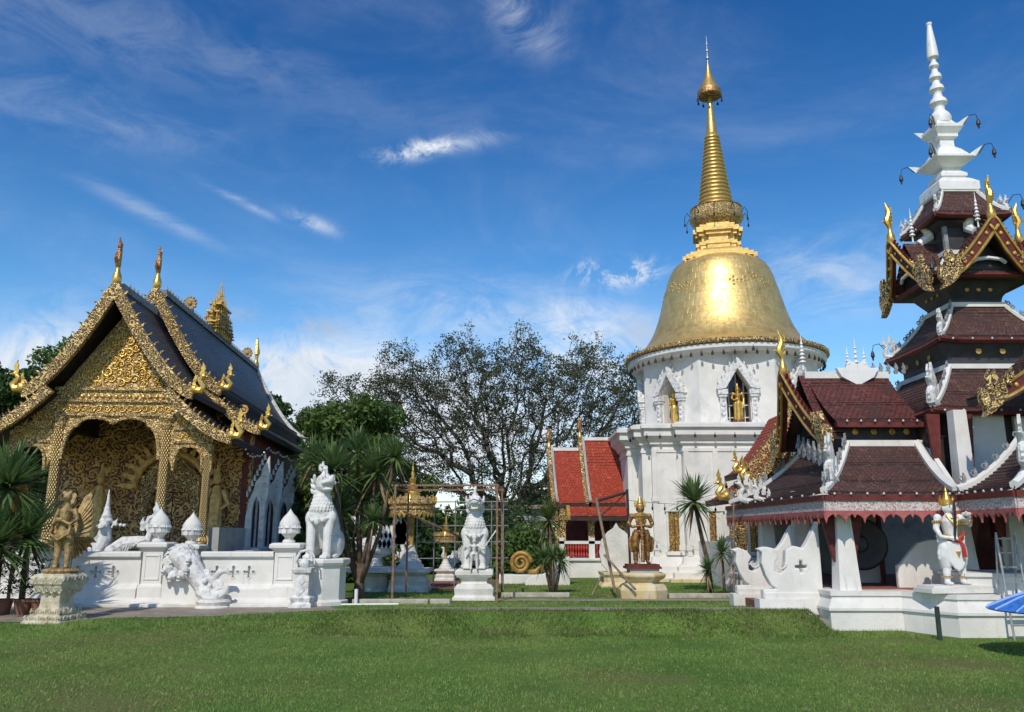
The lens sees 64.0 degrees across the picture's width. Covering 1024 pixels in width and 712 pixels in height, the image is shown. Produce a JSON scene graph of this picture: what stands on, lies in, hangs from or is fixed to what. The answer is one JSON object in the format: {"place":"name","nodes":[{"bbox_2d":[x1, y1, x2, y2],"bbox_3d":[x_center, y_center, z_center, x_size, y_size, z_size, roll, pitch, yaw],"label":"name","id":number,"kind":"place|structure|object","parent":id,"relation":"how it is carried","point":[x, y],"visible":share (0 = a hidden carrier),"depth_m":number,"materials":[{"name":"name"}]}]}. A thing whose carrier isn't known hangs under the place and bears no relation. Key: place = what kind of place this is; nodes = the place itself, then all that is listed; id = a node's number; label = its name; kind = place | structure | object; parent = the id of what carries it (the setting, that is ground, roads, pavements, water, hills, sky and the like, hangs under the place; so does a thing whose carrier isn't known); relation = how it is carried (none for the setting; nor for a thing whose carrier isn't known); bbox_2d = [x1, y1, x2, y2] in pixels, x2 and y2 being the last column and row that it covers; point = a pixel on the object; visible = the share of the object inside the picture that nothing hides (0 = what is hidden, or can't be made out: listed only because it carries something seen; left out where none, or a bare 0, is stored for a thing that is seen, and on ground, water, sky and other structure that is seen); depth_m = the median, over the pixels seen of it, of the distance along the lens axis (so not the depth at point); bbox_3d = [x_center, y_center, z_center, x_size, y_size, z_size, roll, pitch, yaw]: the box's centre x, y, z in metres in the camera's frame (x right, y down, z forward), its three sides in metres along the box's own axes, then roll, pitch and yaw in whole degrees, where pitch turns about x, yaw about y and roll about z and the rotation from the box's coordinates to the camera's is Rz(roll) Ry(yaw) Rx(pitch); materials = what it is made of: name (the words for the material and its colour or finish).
{"place":"outdoors","nodes":[
{"label":"outdoors","id":0,"kind":"place"},
{"bbox_2d":[0,606,803,621],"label":"path","id":1,"kind":"structure","parent":0,"point":[98,612],"depth_m":18.26,"materials":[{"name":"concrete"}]},
{"bbox_2d":[0,559,26,614],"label":"potted plant","id":2,"kind":"object","parent":1,"relation":"on","point":[5,605],"visible":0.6,"depth_m":18.08,"materials":[{"name":"green plant"}]},
{"bbox_2d":[6,482,28,597],"bbox_3d":[-11.592,4.422,19.097,0.304,3.000,0.320,0,-12,0],"label":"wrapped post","id":3,"kind":"object","parent":1,"relation":"on","point":[15,511],"visible":0.14,"depth_m":19.14,"materials":[{"name":"brown wood"}]},
{"bbox_2d":[2,556,46,614],"bbox_3d":[-10.828,5.114,18.241,1.048,1.286,1.036,0,-12,0],"label":"potted plant","id":4,"kind":"object","parent":1,"relation":"on","point":[22,607],"visible":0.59,"depth_m":18.01,"materials":[{"name":"green plant"}]},
{"bbox_2d":[0,487,74,599],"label":"spiky palm","id":5,"kind":"object","parent":4,"relation":"in","point":[43,518],"visible":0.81,"depth_m":18.27,"materials":[{"name":"green plant"}]},
{"bbox_2d":[0,493,50,587],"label":"spiky palm","id":6,"kind":"object","parent":1,"relation":"on","point":[6,529],"visible":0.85,"depth_m":17.82,"materials":[{"name":"green plant"}]},
{"bbox_2d":[0,437,64,580],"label":"spiky palm","id":7,"kind":"object","parent":1,"relation":"on","point":[13,471],"visible":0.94,"depth_m":18.51,"materials":[{"name":"green plant"}]},
{"bbox_2d":[20,558,59,612],"bbox_3d":[-10.440,5.118,18.228,1.027,1.272,1.032,0,-12,0],"label":"potted plant","id":8,"kind":"object","parent":1,"relation":"on","point":[35,604],"visible":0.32,"depth_m":18.03,"materials":[{"name":"green plant"}]},
{"bbox_2d":[131,508,178,602],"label":"gate pillar","id":9,"kind":"structure","parent":1,"relation":"on","point":[149,587],"depth_m":20.12,"materials":[{"name":"white paint"}]},
{"bbox_2d":[74,603,287,606],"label":"kerb","id":10,"kind":"structure","parent":1,"relation":"on","point":[168,605],"depth_m":19.54,"materials":[{"name":"paint"}]},
{"bbox_2d":[265,509,305,603],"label":"gate pillar","id":11,"kind":"structure","parent":1,"relation":"on","point":[287,549],"depth_m":20.01,"materials":[{"name":"white paint"}]},
{"bbox_2d":[288,549,315,607],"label":"pillar","id":12,"kind":"structure","parent":1,"relation":"on","point":[302,597],"depth_m":19.43,"materials":[{"name":"white stone"}]},
{"bbox_2d":[430,581,494,588],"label":"red paving","id":13,"kind":"structure","parent":0,"point":[448,583],"depth_m":27.90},
{"bbox_2d":[0,560,1023,711],"bbox_3d":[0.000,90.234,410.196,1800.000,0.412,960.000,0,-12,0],"label":"lawn","id":14,"kind":"structure","parent":0,"point":[103,704],"depth_m":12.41,"materials":[{"name":"green plant"}]},
{"bbox_2d":[0,361,48,507],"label":"green tree","id":15,"kind":"object","parent":14,"relation":"on","point":[8,397],"visible":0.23,"depth_m":41.61,"materials":[{"name":"green plant"}]},
{"bbox_2d":[0,551,71,605],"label":"wall","id":16,"kind":"structure","parent":14,"relation":"on","point":[38,595],"depth_m":20.23,"materials":[{"name":"white paint"}]},
{"bbox_2d":[0,333,72,539],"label":"green tree","id":17,"kind":"object","parent":14,"relation":"on","point":[48,354],"visible":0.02,"depth_m":47.20,"materials":[{"name":"green plant"}]},
{"bbox_2d":[20,491,96,624],"bbox_3d":[-9.444,4.287,17.392,0.898,2.804,1.213,-2,-12,10],"label":"bird woman statue","id":18,"kind":"object","parent":14,"relation":"on","point":[56,588],"visible":0.99,"depth_m":17.16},
{"bbox_2d":[87,489,125,550],"bbox_3d":[-10.906,4.726,21.729,1.172,2.387,0.672,-7,-14,31],"label":"crested serpent","id":19,"kind":"object","parent":14,"relation":"on","point":[103,537],"visible":0.41,"depth_m":21.62,"materials":[{"name":"white stone"}]},
{"bbox_2d":[71,551,142,602],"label":"wall","id":20,"kind":"structure","parent":14,"relation":"on","point":[114,576],"depth_m":20.20,"materials":[{"name":"white paint"}]},
{"bbox_2d":[104,500,159,550],"bbox_3d":[-9.976,4.927,21.383,1.638,2.275,0.617,0,-12,0],"label":"curling serpent","id":21,"kind":"object","parent":14,"relation":"on","point":[125,543],"visible":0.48,"depth_m":21.23,"materials":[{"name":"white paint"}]},
{"bbox_2d":[0,237,308,561],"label":"temple hall","id":22,"kind":"structure","parent":14,"relation":"on","point":[137,404],"depth_m":27.56,"materials":[{"name":"gold paint"}]},
{"bbox_2d":[153,493,189,543],"bbox_3d":[-11.575,5.594,27.811,1.220,1.880,0.050,1,-12,-4],"label":"door","id":23,"kind":"structure","parent":22,"relation":"in","point":[179,512],"depth_m":27.85,"materials":[{"name":"gold metal"}]},
{"bbox_2d":[244,453,270,548],"bbox_3d":[-8.797,5.139,28.800,0.769,3.285,1.800,1,-12,-4],"label":"window","id":24,"kind":"structure","parent":22,"relation":"in","point":[260,487],"depth_m":28.08,"materials":[{"name":"white paint"}]},
{"bbox_2d":[244,447,296,462],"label":"string lights","id":25,"kind":"object","parent":22,"relation":"hanging from","point":[291,460],"visible":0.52,"depth_m":29.19,"materials":[{"name":"white metal"}]},
{"bbox_2d":[263,459,283,546],"bbox_3d":[-8.951,5.602,30.945,0.769,3.285,1.800,1,-12,-4],"label":"window","id":26,"kind":"structure","parent":22,"relation":"in","point":[275,488],"depth_m":30.27,"materials":[{"name":"white paint"}]},
{"bbox_2d":[277,464,295,542],"bbox_3d":[-9.125,6.127,33.383,0.769,3.285,1.800,1,-12,-4],"label":"window","id":27,"kind":"structure","parent":22,"relation":"in","point":[288,492],"depth_m":32.72,"materials":[{"name":"grey wood"}]},
{"bbox_2d":[292,474,303,528],"bbox_3d":[-9.314,6.694,36.016,0.769,3.285,1.800,1,-12,-4],"label":"window","id":28,"kind":"structure","parent":22,"relation":"in","point":[303,474],"depth_m":35.30,"materials":[{"name":"white paint"}]},
{"bbox_2d":[181,512,208,560],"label":"gate pillar","id":29,"kind":"structure","parent":14,"relation":"on","point":[192,529],"depth_m":21.65,"materials":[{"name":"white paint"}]},
{"bbox_2d":[160,543,230,608],"bbox_3d":[-7.564,5.334,19.775,1.916,1.602,1.010,0,-12,0],"label":"serpent stair end","id":30,"kind":"object","parent":14,"relation":"on","point":[188,577],"visible":0.99,"depth_m":19.68,"materials":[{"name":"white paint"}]},
{"bbox_2d":[201,551,274,602],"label":"wall","id":31,"kind":"structure","parent":14,"relation":"on","point":[250,578],"depth_m":20.22,"materials":[{"name":"white paint"}]},
{"bbox_2d":[9,482,547,539],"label":"woods","id":32,"kind":"object","parent":14,"relation":"on","point":[461,498],"depth_m":84.27,"materials":[{"name":"green plant"}]},
{"bbox_2d":[270,391,306,450],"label":"green tree","id":33,"kind":"object","parent":14,"relation":"on","point":[284,407],"visible":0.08,"depth_m":56.90,"materials":[{"name":"green plant"}]},
{"bbox_2d":[284,421,352,484],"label":"green tree","id":34,"kind":"object","parent":14,"relation":"on","point":[298,444],"depth_m":49.23,"materials":[{"name":"green plant"}]},
{"bbox_2d":[298,461,349,605],"bbox_3d":[-4.762,4.506,20.752,1.293,3.633,1.370,-2,-12,8],"label":"lion statue","id":35,"kind":"object","parent":14,"relation":"on","point":[325,535],"visible":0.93,"depth_m":20.38,"materials":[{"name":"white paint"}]},
{"bbox_2d":[293,528,364,557],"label":"shrub","id":36,"kind":"object","parent":14,"relation":"on","point":[300,537],"visible":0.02,"depth_m":30.79,"materials":[{"name":"green plant"}]},
{"bbox_2d":[291,391,407,554],"bbox_3d":[-6.729,5.388,33.638,4.918,7.660,5.163,0,-12,0],"label":"mango tree","id":37,"kind":"object","parent":14,"relation":"on","point":[372,415],"visible":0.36,"depth_m":32.83,"materials":[{"name":"green plant"}]},
{"bbox_2d":[285,423,420,598],"bbox_3d":[-4.229,4.045,21.709,3.610,4.837,3.335,7,-14,-31],"label":"screw palm","id":38,"kind":"object","parent":14,"relation":"on","point":[376,461],"visible":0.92,"depth_m":21.78,"materials":[{"name":"green plant"}]},
{"bbox_2d":[313,546,400,582],"bbox_3d":[-5.595,7.560,29.534,3.633,1.914,2.025,0,-12,0],"label":"shrub","id":39,"kind":"object","parent":14,"relation":"on","point":[386,561],"visible":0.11,"depth_m":29.07,"materials":[{"name":"green plant"}]},
{"bbox_2d":[341,589,398,604],"bbox_3d":[-3.435,5.949,20.110,1.388,0.400,0.667,0,-12,0],"label":"rail","id":40,"kind":"object","parent":14,"relation":"on","point":[356,597],"visible":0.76,"depth_m":19.78,"materials":[{"name":"white paint"}]},
{"bbox_2d":[346,514,408,591],"bbox_3d":[-4.194,5.928,25.319,1.867,2.800,1.867,8,-15,-33],"label":"goose statue","id":41,"kind":"object","parent":14,"relation":"on","point":[377,578],"visible":0.64,"depth_m":25.00,"materials":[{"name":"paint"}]},
{"bbox_2d":[352,599,428,603],"bbox_3d":[-3.050,6.207,20.544,1.900,0.219,0.180,0,-12,0],"label":"kerb stone","id":42,"kind":"object","parent":14,"relation":"on","point":[416,601],"visible":0.49,"depth_m":20.47,"materials":[{"name":"grey stone"}]},
{"bbox_2d":[388,545,405,580],"bbox_3d":[-4.323,7.292,29.629,1.250,1.875,1.250,3,-13,-13],"label":"goose statue","id":43,"kind":"object","parent":14,"relation":"on","point":[403,550],"visible":0.11,"depth_m":29.44,"materials":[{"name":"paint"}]},
{"bbox_2d":[387,463,436,591],"bbox_3d":[-3.121,5.291,25.457,1.575,4.074,1.575,0,-12,0],"label":"golden parasol","id":44,"kind":"object","parent":14,"relation":"on","point":[418,579],"visible":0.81,"depth_m":24.95,"materials":[{"name":"paint"}]},
{"bbox_2d":[382,457,444,561],"bbox_3d":[-5.209,7.181,37.371,4.380,5.720,4.063,0,-12,0],"label":"green tree","id":45,"kind":"object","parent":14,"relation":"on","point":[430,478],"visible":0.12,"depth_m":37.06,"materials":[{"name":"green plant"}]},
{"bbox_2d":[396,525,432,565],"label":"shrub","id":46,"kind":"object","parent":14,"relation":"on","point":[421,548],"visible":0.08,"depth_m":34.64,"materials":[{"name":"green plant"}]},
{"bbox_2d":[405,504,464,564],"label":"shrub","id":47,"kind":"object","parent":14,"relation":"on","point":[446,507],"visible":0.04,"depth_m":41.14,"materials":[{"name":"green plant"}]},
{"bbox_2d":[430,599,449,603],"bbox_3d":[-1.800,6.206,20.544,0.500,0.220,0.180,0,-12,0],"label":"kerb stone","id":48,"kind":"object","parent":14,"relation":"on","point":[438,601],"visible":0.53,"depth_m":20.47,"materials":[{"name":"grey stone"}]},
{"bbox_2d":[396,510,493,567],"bbox_3d":[-3.320,8.999,39.129,5.734,3.301,2.674,0,-12,0],"label":"shrub","id":49,"kind":"object","parent":14,"relation":"on","point":[452,521],"visible":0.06,"depth_m":38.86,"materials":[{"name":"green plant"}]},
{"bbox_2d":[433,515,458,580],"bbox_3d":[-2.481,7.173,30.677,0.974,2.520,0.974,0,-12,0],"label":"golden parasol","id":50,"kind":"object","parent":14,"relation":"on","point":[445,571],"visible":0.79,"depth_m":30.35,"materials":[{"name":"paint"}]},
{"bbox_2d":[391,484,503,601],"bbox_3d":[-1.704,5.114,22.426,2.926,3.050,2.452,0,-12,0],"label":"rusty frame","id":51,"kind":"object","parent":14,"relation":"on","point":[497,490],"visible":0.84,"depth_m":21.79,"materials":[{"name":"metal"}]},
{"bbox_2d":[441,545,461,578],"bbox_3d":[-2.348,7.987,32.036,1.000,1.500,1.000,-9,-15,35],"label":"goose statue","id":52,"kind":"object","parent":14,"relation":"on","point":[457,555],"visible":0.48,"depth_m":31.93,"materials":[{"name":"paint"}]},
{"bbox_2d":[414,500,507,589],"bbox_3d":[-1.655,5.978,25.843,3.051,2.800,0.084,0,-12,0],"label":"pipe grid","id":53,"kind":"object","parent":14,"relation":"on","point":[455,525],"visible":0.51,"depth_m":25.88,"materials":[{"name":"grey metal"}]},
{"bbox_2d":[292,318,639,529],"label":"fig tree","id":54,"kind":"object","parent":14,"relation":"on","point":[439,395],"visible":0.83,"depth_m":47.70,"materials":[{"name":"green plant"}]},
{"bbox_2d":[452,486,495,600],"bbox_3d":[-0.966,5.074,22.222,1.195,3.141,1.358,0,-12,0],"label":"lion statue","id":55,"kind":"object","parent":14,"relation":"on","point":[474,584],"visible":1,"depth_m":21.77,"materials":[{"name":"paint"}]},
{"bbox_2d":[421,516,535,573],"bbox_3d":[-1.556,8.497,36.116,5.529,2.841,2.814,0,-12,0],"label":"shrub","id":56,"kind":"object","parent":14,"relation":"on","point":[438,550],"visible":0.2,"depth_m":35.67,"materials":[{"name":"green plant"}]},
{"bbox_2d":[451,497,554,567],"bbox_3d":[-0.370,8.336,37.127,5.045,3.954,2.947,3,-12,-13],"label":"shrub","id":57,"kind":"object","parent":14,"relation":"on","point":[510,515],"visible":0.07,"depth_m":37.10,"materials":[{"name":"green plant"}]},
{"bbox_2d":[1,624,1022,711],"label":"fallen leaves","id":58,"kind":"object","parent":14,"relation":"on","point":[517,675],"visible":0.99,"depth_m":11.85,"materials":[{"name":"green plant"}]},
{"bbox_2d":[185,607,848,637],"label":"bank weeds","id":59,"kind":"object","parent":14,"relation":"on","point":[590,632],"visible":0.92,"depth_m":16.59,"materials":[{"name":"green plant"}]},
{"bbox_2d":[499,550,543,583],"bbox_3d":[0.542,7.564,29.110,2.000,1.276,0.700,0,-12,0],"label":"golden coil","id":60,"kind":"object","parent":14,"relation":"on","point":[526,557],"visible":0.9,"depth_m":28.99,"materials":[{"name":"gold paint"}]},
{"bbox_2d":[489,521,558,579],"bbox_3d":[0.251,7.774,32.009,3.227,2.685,2.381,0,-12,0],"label":"shrub","id":61,"kind":"object","parent":14,"relation":"on","point":[517,541],"visible":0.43,"depth_m":31.86,"materials":[{"name":"green plant"}]},
{"bbox_2d":[514,505,554,545],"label":"grey building","id":62,"kind":"structure","parent":14,"relation":"on","point":[538,515],"depth_m":60.81,"materials":[{"name":"paint"}]},
{"bbox_2d":[501,592,569,596],"bbox_3d":[0.650,6.691,22.792,1.900,0.220,0.180,0,-12,0],"label":"kerb stone","id":63,"kind":"object","parent":14,"relation":"on","point":[537,594],"visible":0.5,"depth_m":22.72,"materials":[{"name":"beige stone"}]},
{"bbox_2d":[525,556,569,584],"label":"curl wall","id":64,"kind":"structure","parent":14,"relation":"on","point":[540,580],"depth_m":27.91,"materials":[{"name":"white paint"}]},
{"bbox_2d":[526,496,569,585],"bbox_3d":[1.244,6.136,27.311,1.854,3.117,1.891,0,-12,0],"label":"cordyline","id":65,"kind":"object","parent":14,"relation":"on","point":[549,513],"visible":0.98,"depth_m":27.33,"materials":[{"name":"green plant"}]},
{"bbox_2d":[528,541,575,591],"bbox_3d":[1.272,6.231,24.209,1.706,1.635,1.392,0,-12,0],"label":"cordyline clump","id":66,"kind":"object","parent":14,"relation":"on","point":[544,552],"visible":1,"depth_m":24.14,"materials":[{"name":"green plant"}]},
{"bbox_2d":[398,598,729,600],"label":"kerb path","id":67,"kind":"structure","parent":14,"relation":"on","point":[536,599],"depth_m":21.71,"materials":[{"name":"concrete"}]},
{"bbox_2d":[545,417,626,577],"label":"side pavilion","id":68,"kind":"structure","parent":14,"relation":"on","point":[580,479],"depth_m":34.28,"materials":[{"name":"red tile"}]},
{"bbox_2d":[593,489,630,563],"bbox_3d":[2.886,5.150,23.540,1.089,2.618,0.171,1,-12,-7],"label":"dark pole","id":69,"kind":"object","parent":14,"relation":"on","point":[626,492],"visible":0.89,"depth_m":23.74,"materials":[{"name":"brown wood"}]},
{"bbox_2d":[591,498,635,595],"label":"wooden poles","id":70,"kind":"object","parent":14,"relation":"on","point":[607,557],"visible":1,"depth_m":22.65,"materials":[{"name":"brown wood"}]},
{"bbox_2d":[598,524,632,586],"bbox_3d":[3.520,6.740,27.497,1.240,2.206,1.240,0,-12,0],"label":"boundary stone","id":71,"kind":"object","parent":14,"relation":"on","point":[616,536],"visible":0.61,"depth_m":27.44,"materials":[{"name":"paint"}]},
{"bbox_2d":[618,494,667,598],"bbox_3d":[3.596,5.307,22.794,1.294,2.927,1.293,0,-12,0],"label":"guardian statue","id":72,"kind":"object","parent":14,"relation":"on","point":[644,579],"visible":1,"depth_m":22.34,"materials":[{"name":"metal"}]},
{"bbox_2d":[660,465,724,592],"bbox_3d":[5.532,5.168,24.452,2.315,3.807,2.298,0,-12,0],"label":"cordyline","id":73,"kind":"object","parent":14,"relation":"on","point":[692,491],"visible":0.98,"depth_m":24.48,"materials":[{"name":"green plant"}]},
{"bbox_2d":[668,593,728,597],"bbox_3d":[6.250,6.629,22.498,3.900,0.219,0.180,0,-12,0],"label":"kerb stone","id":74,"kind":"object","parent":14,"relation":"on","point":[698,595],"visible":0.24,"depth_m":22.42,"materials":[{"name":"beige stone"}]},
{"bbox_2d":[691,552,722,592],"bbox_3d":[5.592,6.327,23.591,0.997,1.375,1.027,-3,-12,13],"label":"young cordyline","id":75,"kind":"object","parent":14,"relation":"on","point":[706,563],"visible":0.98,"depth_m":23.53,"materials":[{"name":"green plant"}]},
{"bbox_2d":[607,38,829,582],"bbox_3d":[9.530,-3.065,37.487,11.400,25.884,11.400,0,-12,0],"label":"stupa","id":76,"kind":"object","parent":14,"relation":"on","point":[724,317],"visible":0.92,"depth_m":33.35,"materials":[{"name":"white paint"}]},
{"bbox_2d":[669,389,678,422],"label":"buddha statue","id":77,"kind":"object","parent":76,"relation":"in","point":[674,408],"visible":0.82,"depth_m":34.08,"materials":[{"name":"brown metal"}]},
{"bbox_2d":[664,504,684,554],"bbox_3d":[6.110,6.513,30.748,0.720,1.880,0.180,0,-12,0],"label":"window","id":78,"kind":"structure","parent":76,"relation":"in","point":[672,527],"depth_m":30.75,"materials":[{"name":"white paint"}]},
{"bbox_2d":[706,505,724,540],"bbox_3d":[7.550,6.429,30.357,0.720,1.880,0.180,0,-12,0],"label":"window","id":79,"kind":"structure","parent":76,"relation":"in","point":[711,534],"depth_m":30.41,"materials":[{"name":"white paint"}]},
{"bbox_2d":[731,384,744,421],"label":"buddha statue","id":80,"kind":"object","parent":76,"relation":"in","point":[738,406],"visible":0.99,"depth_m":32.79,"materials":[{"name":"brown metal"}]},
{"bbox_2d":[747,521,757,555],"bbox_3d":[9.030,6.429,30.357,0.720,1.880,0.180,0,-12,0],"label":"window","id":81,"kind":"structure","parent":76,"relation":"in","point":[752,530],"depth_m":30.31,"materials":[{"name":"white paint"}]},
{"bbox_2d":[705,535,732,592],"bbox_3d":[5.992,5.947,23.465,1.216,1.860,1.196,0,-12,0],"label":"young cordyline","id":82,"kind":"object","parent":14,"relation":"on","point":[720,543],"visible":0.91,"depth_m":23.41,"materials":[{"name":"green plant"}]},
{"bbox_2d":[719,502,744,590],"bbox_3d":[5.958,5.221,22.455,0.666,2.431,0.954,0,-12,0],"label":"tripod pole","id":83,"kind":"object","parent":14,"relation":"on","point":[732,576],"visible":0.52,"depth_m":22.67,"materials":[{"name":"brown wood"}]},
{"bbox_2d":[698,369,841,586],"bbox_3d":[9.400,4.320,28.480,5.942,7.351,5.698,0,-12,0],"label":"front porch","id":84,"kind":"object","parent":14,"relation":"on","point":[755,463],"visible":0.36,"depth_m":27.26,"materials":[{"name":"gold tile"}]},
{"bbox_2d":[629,500,716,511],"bbox_3d":[5.891,5.341,29.231,3.581,0.449,0.076,-5,-13,22],"label":"wire","id":85,"kind":"object","parent":84,"relation":"attached to","point":[652,508],"visible":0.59,"depth_m":29.39,"materials":[{"name":"black metal"}]},
{"bbox_2d":[725,22,1023,637],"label":"tower pavilion","id":86,"kind":"structure","parent":14,"relation":"on","point":[960,262],"depth_m":19.72,"materials":[{"name":"white paint"}]},
{"bbox_2d":[831,515,887,583],"bbox_3d":[8.086,4.445,19.111,1.209,1.720,0.517,-2,-12,7],"label":"gong","id":87,"kind":"object","parent":86,"relation":"on","point":[872,551],"visible":0.52,"depth_m":18.94,"materials":[{"name":"black metal"}]},
{"bbox_2d":[738,336,1023,504],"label":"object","id":88,"kind":"object","parent":86,"relation":"attached to","point":[933,493],"visible":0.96,"depth_m":18.54,"materials":[{"name":"metal"}]},
{"bbox_2d":[913,488,1000,593],"bbox_3d":[9.042,3.737,16.787,1.600,2.135,0.620,2,-12,-8],"label":"guardian statue","id":89,"kind":"object","parent":86,"relation":"on","point":[952,549],"visible":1,"depth_m":16.59,"materials":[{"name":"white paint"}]},
{"bbox_2d":[989,516,994,536],"bbox_3d":[11.250,3.806,18.851,0.500,0.700,0.060,0,-12,0],"label":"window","id":90,"kind":"structure","parent":86,"relation":"in","point":[992,530],"depth_m":18.79,"materials":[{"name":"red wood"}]},
{"bbox_2d":[934,606,942,640],"bbox_3d":[8.108,5.110,15.573,0.070,0.670,0.070,0,-12,0],"label":"green post","id":91,"kind":"object","parent":14,"relation":"on","point":[938,623],"visible":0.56,"depth_m":15.55,"materials":[{"name":"metal"}]},
{"bbox_2d":[985,591,1023,613],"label":"blue parasol","id":92,"kind":"object","parent":14,"relation":"on","point":[1013,603],"visible":1,"depth_m":13.62,"materials":[{"name":"fabric"}]},
{"bbox_2d":[995,532,1023,640],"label":"ladder","id":93,"kind":"object","parent":14,"relation":"on","point":[1015,540],"visible":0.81,"depth_m":16.06,"materials":[{"name":"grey metal"}]},
{"bbox_2d":[0,0,1023,515],"label":"sky","id":94,"kind":"structure","parent":0,"point":[354,176],"materials":[{"name":"blue"}]}
]}

